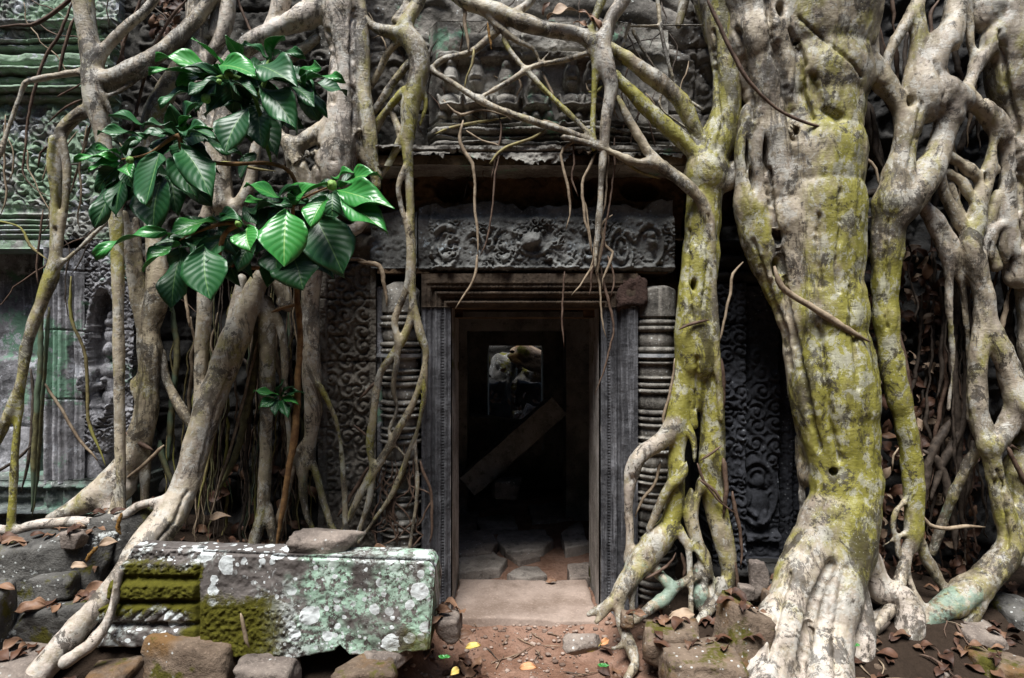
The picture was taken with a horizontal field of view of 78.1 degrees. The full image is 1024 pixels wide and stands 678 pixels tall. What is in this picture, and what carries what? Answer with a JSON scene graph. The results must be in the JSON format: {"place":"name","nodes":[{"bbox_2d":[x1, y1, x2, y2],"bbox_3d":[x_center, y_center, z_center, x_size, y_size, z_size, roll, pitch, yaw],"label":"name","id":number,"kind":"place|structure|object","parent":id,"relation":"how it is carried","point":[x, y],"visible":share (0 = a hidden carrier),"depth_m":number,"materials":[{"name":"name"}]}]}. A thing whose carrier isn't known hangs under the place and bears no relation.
{"place":"outdoors","nodes":[
{"label":"outdoors","id":0,"kind":"place"},
{"bbox_2d":[459,628,472,638],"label":"fallen leaf","id":1,"kind":"object","parent":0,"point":[465,633],"visible":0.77,"depth_m":3.64,"materials":[{"name":"brown plant"}]},
{"bbox_2d":[44,488,1023,677],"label":"ground","id":2,"kind":"structure","parent":0,"point":[910,662],"depth_m":4.01,"materials":[{"name":"brown soil"}]},
{"bbox_2d":[0,576,17,649],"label":"fallen stone","id":3,"kind":"object","parent":2,"relation":"on","point":[8,604],"visible":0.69,"depth_m":3.56,"materials":[{"name":"grey stone"}]},
{"bbox_2d":[0,642,55,677],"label":"fallen stone","id":4,"kind":"object","parent":2,"relation":"on","point":[16,667],"visible":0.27,"depth_m":3.39,"materials":[{"name":"grey stone"}]},
{"bbox_2d":[2,637,22,649],"bbox_3d":[-2.784,1.694,3.519,0.084,0.049,0.082,0,0,-31],"label":"fallen leaf","id":5,"kind":"object","parent":4,"relation":"on","point":[9,643],"visible":0.98,"depth_m":3.51,"materials":[{"name":"brown plant"}]},
{"bbox_2d":[11,598,86,643],"bbox_3d":[-2.644,1.671,3.733,0.544,0.350,0.394,0,0,0],"label":"fallen stone","id":6,"kind":"object","parent":2,"relation":"on","point":[44,625],"visible":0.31,"depth_m":3.57,"materials":[{"name":"grey stone"}]},
{"bbox_2d":[14,600,46,612],"bbox_3d":[-2.730,1.514,3.562,0.148,0.058,0.086,0,0,0],"label":"fallen leaf","id":7,"kind":"object","parent":6,"relation":"on","point":[29,605],"visible":1,"depth_m":3.57,"materials":[{"name":"brown plant"}]},
{"bbox_2d":[32,597,48,605],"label":"fallen leaf","id":8,"kind":"object","parent":6,"relation":"on","point":[41,599],"visible":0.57,"depth_m":3.63,"materials":[{"name":"brown plant"}]},
{"bbox_2d":[29,570,80,602],"bbox_3d":[-2.695,1.457,3.759,0.265,0.155,0.224,0,0,0],"label":"fallen stone","id":9,"kind":"object","parent":6,"relation":"on","point":[60,586],"visible":0.94,"depth_m":3.67,"materials":[{"name":"grey stone"}]},
{"bbox_2d":[0,528,118,605],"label":"fallen stone","id":10,"kind":"object","parent":2,"relation":"on","point":[37,554],"visible":0.36,"depth_m":3.78,"materials":[{"name":"grey stone"}]},
{"bbox_2d":[59,528,88,549],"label":"fallen stone","id":11,"kind":"object","parent":10,"relation":"on","point":[76,538],"visible":0.96,"depth_m":3.73,"materials":[{"name":"beige stone"}]},
{"bbox_2d":[85,546,97,561],"bbox_3d":[-2.504,1.282,3.760,0.076,0.097,0.027,0,0,0],"label":"seed tassel","id":12,"kind":"object","parent":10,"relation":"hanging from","point":[91,553],"visible":1,"depth_m":3.75,"materials":[{"name":"orange plant"}]},
{"bbox_2d":[99,537,118,546],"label":"fallen leaf","id":13,"kind":"object","parent":10,"relation":"on","point":[105,541],"visible":1,"depth_m":3.83,"materials":[{"name":"beige plant"}]},
{"bbox_2d":[45,60,181,517],"bbox_3d":[-2.646,-0.362,4.249,0.850,3.136,0.257,0,0,0],"label":"fig sapling","id":14,"kind":"object","parent":2,"relation":"on","point":[149,306],"visible":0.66,"depth_m":4.24,"materials":[{"name":"grey plant"}]},
{"bbox_2d":[85,654,143,677],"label":"fallen stone","id":15,"kind":"object","parent":2,"relation":"on","point":[128,667],"visible":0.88,"depth_m":3.43,"materials":[{"name":"brown stone"}]},
{"bbox_2d":[87,506,153,565],"bbox_3d":[-2.482,1.255,4.094,0.423,0.386,0.322,0,0,0],"label":"fallen stone","id":16,"kind":"object","parent":2,"relation":"on","point":[131,525],"visible":0.2,"depth_m":3.96,"materials":[{"name":"grey stone"}]},
{"bbox_2d":[0,0,250,533],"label":"fig sapling","id":17,"kind":"object","parent":2,"relation":"on","point":[99,83],"visible":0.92,"depth_m":4.07,"materials":[{"name":"grey plant"}]},
{"bbox_2d":[115,513,122,534],"bbox_3d":[-2.426,1.143,3.899,0.044,0.139,0.030,0,0,0],"label":"seed tassel","id":18,"kind":"object","parent":17,"relation":"hanging from","point":[118,526],"visible":1,"depth_m":3.89,"materials":[{"name":"brown plant"}]},
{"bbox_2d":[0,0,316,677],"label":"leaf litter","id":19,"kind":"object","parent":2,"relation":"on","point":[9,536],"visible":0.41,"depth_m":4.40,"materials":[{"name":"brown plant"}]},
{"bbox_2d":[71,561,87,568],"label":"fallen leaf","id":20,"kind":"object","parent":19,"relation":"on","point":[78,564],"visible":1,"depth_m":3.64,"materials":[{"name":"beige plant"}]},
{"bbox_2d":[84,580,102,592],"bbox_3d":[-2.416,1.455,3.671,0.201,0.085,0.091,0,0,0],"label":"fallen leaf","id":21,"kind":"object","parent":19,"relation":"on","point":[93,585],"visible":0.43,"depth_m":3.69,"materials":[{"name":"brown plant"}]},
{"bbox_2d":[209,512,230,519],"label":"fallen leaf","id":22,"kind":"object","parent":19,"relation":"on","point":[215,515],"visible":1,"depth_m":4.14,"materials":[{"name":"beige plant"}]},
{"bbox_2d":[140,632,240,677],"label":"fallen stone","id":23,"kind":"object","parent":2,"relation":"on","point":[166,655],"visible":0.72,"depth_m":3.42,"materials":[{"name":"brown stone"}]},
{"bbox_2d":[26,0,433,677],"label":"fig tree","id":24,"kind":"object","parent":2,"relation":"on","point":[344,132],"visible":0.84,"depth_m":4.21,"materials":[{"name":"grey plant"}]},
{"bbox_2d":[73,35,394,543],"bbox_3d":[-1.523,-0.206,3.655,1.806,3.156,0.900,0,0,0],"label":"broad leaved shrub","id":25,"kind":"object","parent":2,"relation":"on","point":[301,245],"visible":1,"depth_m":3.54,"materials":[{"name":"green plant"}]},
{"bbox_2d":[92,540,441,657],"bbox_3d":[-1.388,1.473,3.655,1.923,0.611,0.391,0,0,0],"label":"carved slab","id":26,"kind":"object","parent":2,"relation":"on","point":[350,600],"depth_m":3.50,"materials":[{"name":"grey stone"}]},
{"bbox_2d":[240,613,249,646],"bbox_3d":[-1.451,1.583,3.430,0.053,0.188,0.024,0,0,0],"label":"twig","id":27,"kind":"object","parent":26,"relation":"attached to","point":[244,630],"visible":1,"depth_m":3.42,"materials":[{"name":"brown wood"}]},
{"bbox_2d":[286,528,365,553],"bbox_3d":[-1.063,1.161,3.627,0.404,0.124,0.214,0,0,0],"label":"fallen stone","id":28,"kind":"object","parent":26,"relation":"on","point":[316,541],"visible":0.98,"depth_m":3.56,"materials":[{"name":"grey stone"}]},
{"bbox_2d":[233,653,301,677],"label":"fallen stone","id":29,"kind":"object","parent":2,"relation":"on","point":[264,665],"visible":0.86,"depth_m":3.38,"materials":[{"name":"grey stone"}]},
{"bbox_2d":[331,653,397,677],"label":"fallen stone","id":30,"kind":"object","parent":2,"relation":"on","point":[360,666],"visible":0.89,"depth_m":3.32,"materials":[{"name":"brown stone"}]},
{"bbox_2d":[356,650,412,668],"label":"fallen stone","id":31,"kind":"object","parent":30,"relation":"on","point":[401,659],"visible":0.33,"depth_m":3.45,"materials":[{"name":"grey stone"}]},
{"bbox_2d":[438,654,449,662],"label":"seedling","id":32,"kind":"object","parent":2,"relation":"on","point":[443,656],"visible":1,"depth_m":3.52,"materials":[{"name":"green plant"}]},
{"bbox_2d":[450,666,458,675],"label":"fallen leaf","id":33,"kind":"object","parent":2,"relation":"on","point":[455,670],"visible":1,"depth_m":3.49,"materials":[{"name":"yellow plant"}]},
{"bbox_2d":[459,528,497,557],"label":"paving stone","id":34,"kind":"object","parent":2,"relation":"on","point":[478,542],"visible":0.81,"depth_m":5.94,"materials":[{"name":"grey stone"}]},
{"bbox_2d":[459,552,507,579],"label":"paving stone","id":35,"kind":"object","parent":2,"relation":"on","point":[493,565],"visible":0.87,"depth_m":5.38,"materials":[{"name":"grey stone"}]},
{"bbox_2d":[477,514,517,534],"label":"paving stone","id":36,"kind":"object","parent":2,"relation":"on","point":[494,524],"visible":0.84,"depth_m":6.62,"materials":[{"name":"grey stone"}]},
{"bbox_2d":[491,477,521,499],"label":"stone block","id":37,"kind":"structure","parent":2,"relation":"on","point":[505,488],"depth_m":6.37,"materials":[{"name":"grey stone"}]},
{"bbox_2d":[0,0,1016,626],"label":"stone temple","id":38,"kind":"structure","parent":2,"relation":"on","point":[534,250],"depth_m":4.51,"materials":[{"name":"stone"}]},
{"bbox_2d":[469,413,543,456],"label":"stone beam","id":39,"kind":"structure","parent":38,"relation":"attached to","point":[486,432],"depth_m":7.65,"materials":[{"name":"grey stone"}]},
{"bbox_2d":[460,395,565,495],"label":"stone beam","id":40,"kind":"structure","parent":38,"relation":"on","point":[508,448],"depth_m":6.71,"materials":[{"name":"brown stone"}]},
{"bbox_2d":[341,0,688,547],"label":"fig root","id":41,"kind":"object","parent":38,"relation":"hanging from","point":[409,39],"visible":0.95,"depth_m":4.28,"materials":[{"name":"grey plant"}]},
{"bbox_2d":[489,346,540,367],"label":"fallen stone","id":42,"kind":"object","parent":38,"relation":"on","point":[493,350],"visible":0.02,"depth_m":11.56,"materials":[{"name":"grey stone"}]},
{"bbox_2d":[546,578,556,582],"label":"fallen leaf","id":43,"kind":"object","parent":38,"relation":"on","point":[549,580],"visible":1,"depth_m":5.00,"materials":[{"name":"brown plant"}]},
{"bbox_2d":[616,275,647,311],"bbox_3d":[0.828,-0.316,4.479,0.258,0.276,0.233,0,0,0],"label":"laterite lump","id":44,"kind":"object","parent":38,"relation":"on","point":[638,284],"visible":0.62,"depth_m":4.38,"materials":[{"name":"brown stone"}]},
{"bbox_2d":[491,651,525,662],"bbox_3d":[-0.016,2.010,3.994,0.266,0.016,0.010,0,0,-29],"label":"twig","id":45,"kind":"object","parent":2,"relation":"on","point":[506,657],"visible":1,"depth_m":3.98,"materials":[{"name":"brown wood"}]},
{"bbox_2d":[504,551,539,566],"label":"paving stone","id":46,"kind":"object","parent":2,"relation":"on","point":[522,559],"visible":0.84,"depth_m":5.67,"materials":[{"name":"grey stone"}]},
{"bbox_2d":[497,529,553,556],"bbox_3d":[0.126,2.004,6.120,0.551,0.170,0.672,0,0,0],"label":"paving stone","id":47,"kind":"object","parent":2,"relation":"on","point":[540,542],"visible":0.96,"depth_m":6.02,"materials":[{"name":"grey stone"}]},
{"bbox_2d":[507,566,546,580],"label":"paving stone","id":48,"kind":"object","parent":2,"relation":"on","point":[528,573],"visible":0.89,"depth_m":5.26,"materials":[{"name":"grey stone"}]},
{"bbox_2d":[402,605,672,677],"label":"gravel","id":49,"kind":"structure","parent":2,"relation":"on","point":[554,660],"depth_m":4.07,"materials":[{"name":"gravel"}]},
{"bbox_2d":[561,521,588,557],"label":"paving stone","id":50,"kind":"object","parent":2,"relation":"on","point":[574,541],"visible":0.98,"depth_m":6.01,"materials":[{"name":"grey stone"}]},
{"bbox_2d":[567,562,589,586],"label":"paving stone","id":51,"kind":"object","parent":2,"relation":"on","point":[577,571],"visible":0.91,"depth_m":5.22,"materials":[{"name":"grey stone"}]},
{"bbox_2d":[562,633,600,654],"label":"fallen stone","id":52,"kind":"object","parent":2,"relation":"on","point":[576,644],"visible":1,"depth_m":3.51,"materials":[{"name":"grey stone"}]},
{"bbox_2d":[598,663,609,666],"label":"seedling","id":53,"kind":"object","parent":2,"relation":"on","point":[602,664],"visible":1,"depth_m":3.50,"materials":[{"name":"green plant"}]},
{"bbox_2d":[642,618,699,666],"bbox_3d":[0.934,1.790,3.719,0.370,0.210,0.226,0,0,0],"label":"fallen stone","id":54,"kind":"object","parent":2,"relation":"on","point":[685,629],"visible":0.6,"depth_m":3.65,"materials":[{"name":"brown stone"}]},
{"bbox_2d":[669,608,694,618],"bbox_3d":[1.044,1.697,3.870,0.178,0.073,0.095,0,0,0],"label":"fallen leaf","id":55,"kind":"object","parent":54,"relation":"on","point":[685,612],"visible":0.72,"depth_m":3.89,"materials":[{"name":"beige plant"}]},
{"bbox_2d":[657,637,749,677],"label":"fallen stone","id":56,"kind":"object","parent":2,"relation":"on","point":[705,659],"visible":0.96,"depth_m":3.42,"materials":[{"name":"stone"}]},
{"bbox_2d":[415,573,1023,677],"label":"leaf litter","id":57,"kind":"object","parent":2,"relation":"on","point":[470,672],"visible":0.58,"depth_m":3.75,"materials":[{"name":"brown plant"}]},
{"bbox_2d":[423,647,433,659],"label":"fallen leaf","id":58,"kind":"object","parent":57,"relation":"on","point":[426,653],"visible":0.9,"depth_m":3.53,"materials":[{"name":"brown plant"}]},
{"bbox_2d":[437,604,452,613],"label":"fallen leaf","id":59,"kind":"object","parent":57,"relation":"on","point":[442,608],"visible":1,"depth_m":3.64,"materials":[{"name":"brown plant"}]},
{"bbox_2d":[434,609,462,644],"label":"fallen stone","id":60,"kind":"object","parent":57,"relation":"on","point":[448,627],"visible":0.92,"depth_m":3.58,"materials":[{"name":"grey stone"}]},
{"bbox_2d":[465,642,480,648],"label":"fallen leaf","id":61,"kind":"object","parent":57,"relation":"on","point":[470,645],"visible":1,"depth_m":3.61,"materials":[{"name":"yellow plant"}]},
{"bbox_2d":[519,662,536,670],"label":"fallen leaf","id":62,"kind":"object","parent":57,"relation":"on","point":[527,666],"visible":1,"depth_m":3.51,"materials":[{"name":"plant"}]},
{"bbox_2d":[601,637,608,645],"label":"fallen leaf","id":63,"kind":"object","parent":57,"relation":"on","point":[605,641],"visible":0.85,"depth_m":3.69,"materials":[{"name":"orange plant"}]},
{"bbox_2d":[429,0,1023,677],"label":"strangler fig","id":64,"kind":"object","parent":2,"relation":"on","point":[797,82],"visible":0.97,"depth_m":4.09,"materials":[{"name":"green plant"}]},
{"bbox_2d":[487,22,491,49],"bbox_3d":[-0.147,-1.989,4.140,0.036,0.182,0.020,0,0,0],"label":"seed tassel","id":65,"kind":"object","parent":64,"relation":"hanging from","point":[489,36],"visible":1,"depth_m":4.13,"materials":[{"name":"brown plant"}]},
{"bbox_2d":[542,2,550,15],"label":"dead leaf","id":66,"kind":"object","parent":64,"relation":"on","point":[546,4],"visible":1,"depth_m":4.14,"materials":[{"name":"brown plant"}]},
{"bbox_2d":[547,3,577,19],"bbox_3d":[0.319,-2.123,4.057,0.202,0.101,0.074,0,0,11],"label":"dead leaf","id":67,"kind":"object","parent":64,"relation":"on","point":[560,8],"visible":1,"depth_m":4.07,"materials":[{"name":"brown plant"}]},
{"bbox_2d":[573,20,587,27],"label":"dead leaf","id":68,"kind":"object","parent":64,"relation":"on","point":[583,23],"visible":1,"depth_m":4.13,"materials":[{"name":"brown plant"}]},
{"bbox_2d":[578,9,592,20],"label":"dead leaf","id":69,"kind":"object","parent":64,"relation":"on","point":[583,10],"visible":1,"depth_m":4.14,"materials":[{"name":"brown plant"}]},
{"bbox_2d":[588,14,601,28],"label":"dead leaf","id":70,"kind":"object","parent":64,"relation":"on","point":[598,22],"visible":0.98,"depth_m":4.12,"materials":[{"name":"brown plant"}]},
{"bbox_2d":[620,609,633,628],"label":"fallen stone","id":71,"kind":"object","parent":64,"relation":"on","point":[626,621],"visible":0.99,"depth_m":3.85,"materials":[{"name":"brown stone"}]},
{"bbox_2d":[633,608,646,616],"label":"fallen leaf","id":72,"kind":"object","parent":71,"relation":"on","point":[641,613],"visible":0.98,"depth_m":3.89,"materials":[{"name":"brown plant"}]},
{"bbox_2d":[712,590,775,667],"bbox_3d":[1.323,1.728,3.664,0.350,0.451,0.319,0,0,0],"label":"fallen stone","id":73,"kind":"object","parent":2,"relation":"on","point":[735,622],"visible":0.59,"depth_m":3.57,"materials":[{"name":"stone"}]},
{"bbox_2d":[737,583,754,600],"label":"fallen stone","id":74,"kind":"object","parent":2,"relation":"on","point":[748,590],"visible":0.62,"depth_m":4.01,"materials":[{"name":"grey stone"}]},
{"bbox_2d":[748,559,769,601],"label":"fallen stone","id":75,"kind":"object","parent":2,"relation":"on","point":[759,575],"visible":0.79,"depth_m":4.04,"materials":[{"name":"grey stone"}]},
{"bbox_2d":[760,588,769,601],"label":"fallen stone","id":76,"kind":"object","parent":2,"relation":"on","point":[764,593],"visible":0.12,"depth_m":3.92,"materials":[{"name":"grey stone"}]},
{"bbox_2d":[874,664,885,669],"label":"fallen stone","id":77,"kind":"object","parent":2,"relation":"on","point":[877,666],"visible":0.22,"depth_m":3.64,"materials":[{"name":"stone"}]},
{"bbox_2d":[865,244,981,576],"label":"leaf litter","id":78,"kind":"object","parent":2,"relation":"on","point":[908,315],"visible":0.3,"depth_m":4.55,"materials":[{"name":"plant"}]},
{"bbox_2d":[938,670,949,677],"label":"fallen stone","id":79,"kind":"object","parent":2,"relation":"on","point":[946,673],"visible":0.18,"depth_m":3.60,"materials":[{"name":"grey stone"}]},
{"bbox_2d":[961,618,1008,650],"bbox_3d":[2.873,1.877,3.899,0.267,0.254,0.275,0,0,0],"label":"fallen stone","id":80,"kind":"object","parent":2,"relation":"on","point":[979,633],"visible":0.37,"depth_m":3.82,"materials":[{"name":"grey stone"}]},
{"bbox_2d":[964,646,1023,677],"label":"fallen stone","id":81,"kind":"object","parent":2,"relation":"on","point":[1010,665],"visible":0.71,"depth_m":3.60,"materials":[{"name":"brown stone"}]},
{"bbox_2d":[989,591,1023,630],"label":"fallen stone","id":82,"kind":"object","parent":2,"relation":"on","point":[1009,607],"visible":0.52,"depth_m":4.04,"materials":[{"name":"grey stone"}]},
{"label":"fallen stone","id":83,"kind":"object","parent":2,"relation":"on","visible":0},
{"bbox_2d":[489,379,512,417],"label":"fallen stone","id":84,"kind":"object","parent":83,"relation":"on","point":[503,408],"visible":0.38,"depth_m":10.08,"materials":[{"name":"grey stone"}]},
{"bbox_2d":[489,352,516,388],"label":"fallen stone","id":85,"kind":"object","parent":84,"relation":"on","point":[499,361],"visible":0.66,"depth_m":10.27,"materials":[{"name":"grey stone"}]},
{"bbox_2d":[507,346,540,373],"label":"fallen stone","id":86,"kind":"object","parent":85,"relation":"on","point":[523,358],"visible":0.63,"depth_m":10.09,"materials":[{"name":"stone"}]},
{"bbox_2d":[489,349,540,418],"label":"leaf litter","id":87,"kind":"object","parent":83,"relation":"on","point":[502,370],"visible":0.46,"depth_m":9.93,"materials":[{"name":"brown plant"}]},
{"bbox_2d":[519,403,535,418],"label":"fallen stone","id":88,"kind":"object","parent":83,"relation":"on","point":[528,408],"visible":0.17,"depth_m":10.06,"materials":[{"name":"grey stone"}]},
{"bbox_2d":[514,379,540,408],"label":"fallen stone","id":89,"kind":"object","parent":88,"relation":"on","point":[523,386],"visible":0.59,"depth_m":10.33,"materials":[{"name":"grey stone"}]}
]}

